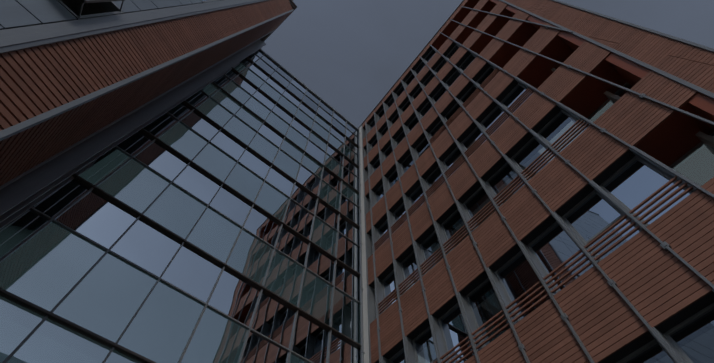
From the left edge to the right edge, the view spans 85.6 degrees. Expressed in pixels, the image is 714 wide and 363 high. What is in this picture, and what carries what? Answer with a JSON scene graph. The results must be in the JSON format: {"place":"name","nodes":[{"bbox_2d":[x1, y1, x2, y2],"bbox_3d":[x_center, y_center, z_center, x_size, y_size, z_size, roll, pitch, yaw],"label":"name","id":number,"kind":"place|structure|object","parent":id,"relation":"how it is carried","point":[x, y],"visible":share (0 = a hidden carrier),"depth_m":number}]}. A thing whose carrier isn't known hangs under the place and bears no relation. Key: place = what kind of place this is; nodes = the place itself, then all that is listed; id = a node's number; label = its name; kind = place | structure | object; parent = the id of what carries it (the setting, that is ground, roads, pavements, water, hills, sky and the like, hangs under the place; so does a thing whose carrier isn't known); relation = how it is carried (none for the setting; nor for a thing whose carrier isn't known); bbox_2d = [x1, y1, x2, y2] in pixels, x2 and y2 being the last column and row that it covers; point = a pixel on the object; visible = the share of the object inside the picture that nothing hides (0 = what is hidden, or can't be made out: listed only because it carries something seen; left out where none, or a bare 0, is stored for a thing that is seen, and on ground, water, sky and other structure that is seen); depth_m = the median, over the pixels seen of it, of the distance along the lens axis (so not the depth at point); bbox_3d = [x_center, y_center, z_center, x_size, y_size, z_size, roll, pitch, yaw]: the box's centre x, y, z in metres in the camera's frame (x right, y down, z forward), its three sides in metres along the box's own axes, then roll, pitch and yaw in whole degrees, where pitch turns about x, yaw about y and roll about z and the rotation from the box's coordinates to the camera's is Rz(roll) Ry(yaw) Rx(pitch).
{"place":"outdoors","nodes":[
{"label":"outdoors","id":0,"kind":"place"},
{"bbox_2d":[0,0,221,29],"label":"grey building panels","id":1,"kind":"object","parent":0,"point":[18,13],"visible":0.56,"depth_m":6.58},
{"bbox_2d":[57,0,217,19],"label":"building window frames","id":2,"kind":"structure","parent":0,"point":[111,7],"depth_m":7.89},
{"bbox_2d":[0,50,360,362],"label":"glass curtain wall","id":3,"kind":"structure","parent":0,"point":[49,266],"depth_m":10.87},
{"bbox_2d":[0,53,359,362],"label":"curtain wall mullions","id":4,"kind":"object","parent":3,"relation":"attached to","point":[206,304],"visible":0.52,"depth_m":11.61},
{"bbox_2d":[0,57,360,362],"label":"bronze transoms","id":5,"kind":"object","parent":3,"relation":"attached to","point":[65,322],"visible":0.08,"depth_m":12.00},
{"bbox_2d":[259,48,358,129],"bbox_3d":[-3.847,-6.788,28.872,10.150,0.250,0.600,37,-69,-17],"label":"roof edge","id":6,"kind":"object","parent":3,"relation":"on","point":[306,87],"visible":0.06,"depth_m":28.73},
{"bbox_2d":[261,1,294,40],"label":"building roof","id":7,"kind":"structure","parent":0,"point":[266,36],"depth_m":28.28},
{"bbox_2d":[360,125,376,362],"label":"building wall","id":8,"kind":"structure","parent":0,"point":[365,327],"depth_m":15.40},
{"bbox_2d":[358,128,364,362],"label":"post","id":9,"kind":"object","parent":8,"relation":"attached to","point":[362,352],"visible":1,"depth_m":15.28},
{"bbox_2d":[261,0,713,127],"label":"sky","id":10,"kind":"structure","parent":0,"point":[350,54]},
{"bbox_2d":[358,0,713,362],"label":"aluminium mullions","id":11,"kind":"object","parent":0,"point":[373,312],"visible":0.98,"depth_m":10.69},
{"bbox_2d":[363,0,713,362],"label":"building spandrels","id":12,"kind":"object","parent":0,"point":[677,318],"visible":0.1,"depth_m":11.89},
{"bbox_2d":[366,41,713,362],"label":"building window jambs","id":13,"kind":"object","parent":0,"point":[438,333],"visible":0.38,"depth_m":10.55},
{"bbox_2d":[369,44,713,362],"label":"window frames","id":14,"kind":"structure","parent":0,"point":[676,328],"depth_m":9.88},
{"bbox_2d":[370,46,713,362],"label":"window glass","id":15,"kind":"object","parent":14,"relation":"in","point":[635,183],"visible":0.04,"depth_m":9.07},
{"bbox_2d":[432,0,713,166],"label":"loggia soffits","id":16,"kind":"object","parent":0,"point":[671,139],"visible":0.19,"depth_m":11.06},
{"bbox_2d":[551,68,713,147],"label":"building interior walls","id":17,"kind":"structure","parent":0,"point":[706,139],"depth_m":7.98},
{"label":"ground","id":18,"kind":"structure","parent":0,"visible":0},
{"bbox_2d":[0,0,266,53],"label":"aluminium corner trims","id":19,"kind":"object","parent":18,"relation":"on","point":[15,48],"visible":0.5,"depth_m":7.26},
{"bbox_2d":[0,12,290,185],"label":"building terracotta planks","id":20,"kind":"object","parent":18,"relation":"on","point":[22,152],"visible":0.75,"depth_m":7.89},
{"bbox_2d":[0,0,292,130],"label":"terracotta planks","id":21,"kind":"object","parent":18,"relation":"on","point":[36,81],"visible":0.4,"depth_m":7.12},
{"bbox_2d":[3,0,292,29],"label":"building interior","id":22,"kind":"object","parent":18,"relation":"on","point":[74,6],"depth_m":8.91},
{"bbox_2d":[0,0,296,228],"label":"building aluminium trims","id":23,"kind":"object","parent":18,"relation":"on","point":[24,192],"visible":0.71,"depth_m":8.55},
{"bbox_3d":[6.258,6.066,18.648,15.093,30.990,25.633,37,-69,-17],"label":"building","id":24,"kind":"object","parent":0,"visible":0},
{"bbox_2d":[374,68,692,362],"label":"building terracotta louvers","id":25,"kind":"object","parent":24,"relation":"attached to","point":[493,127],"visible":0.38,"depth_m":9.88},
{"bbox_2d":[362,0,713,362],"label":"building terracotta planks","id":26,"kind":"object","parent":24,"relation":"attached to","point":[651,277],"visible":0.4,"depth_m":9.50}
]}

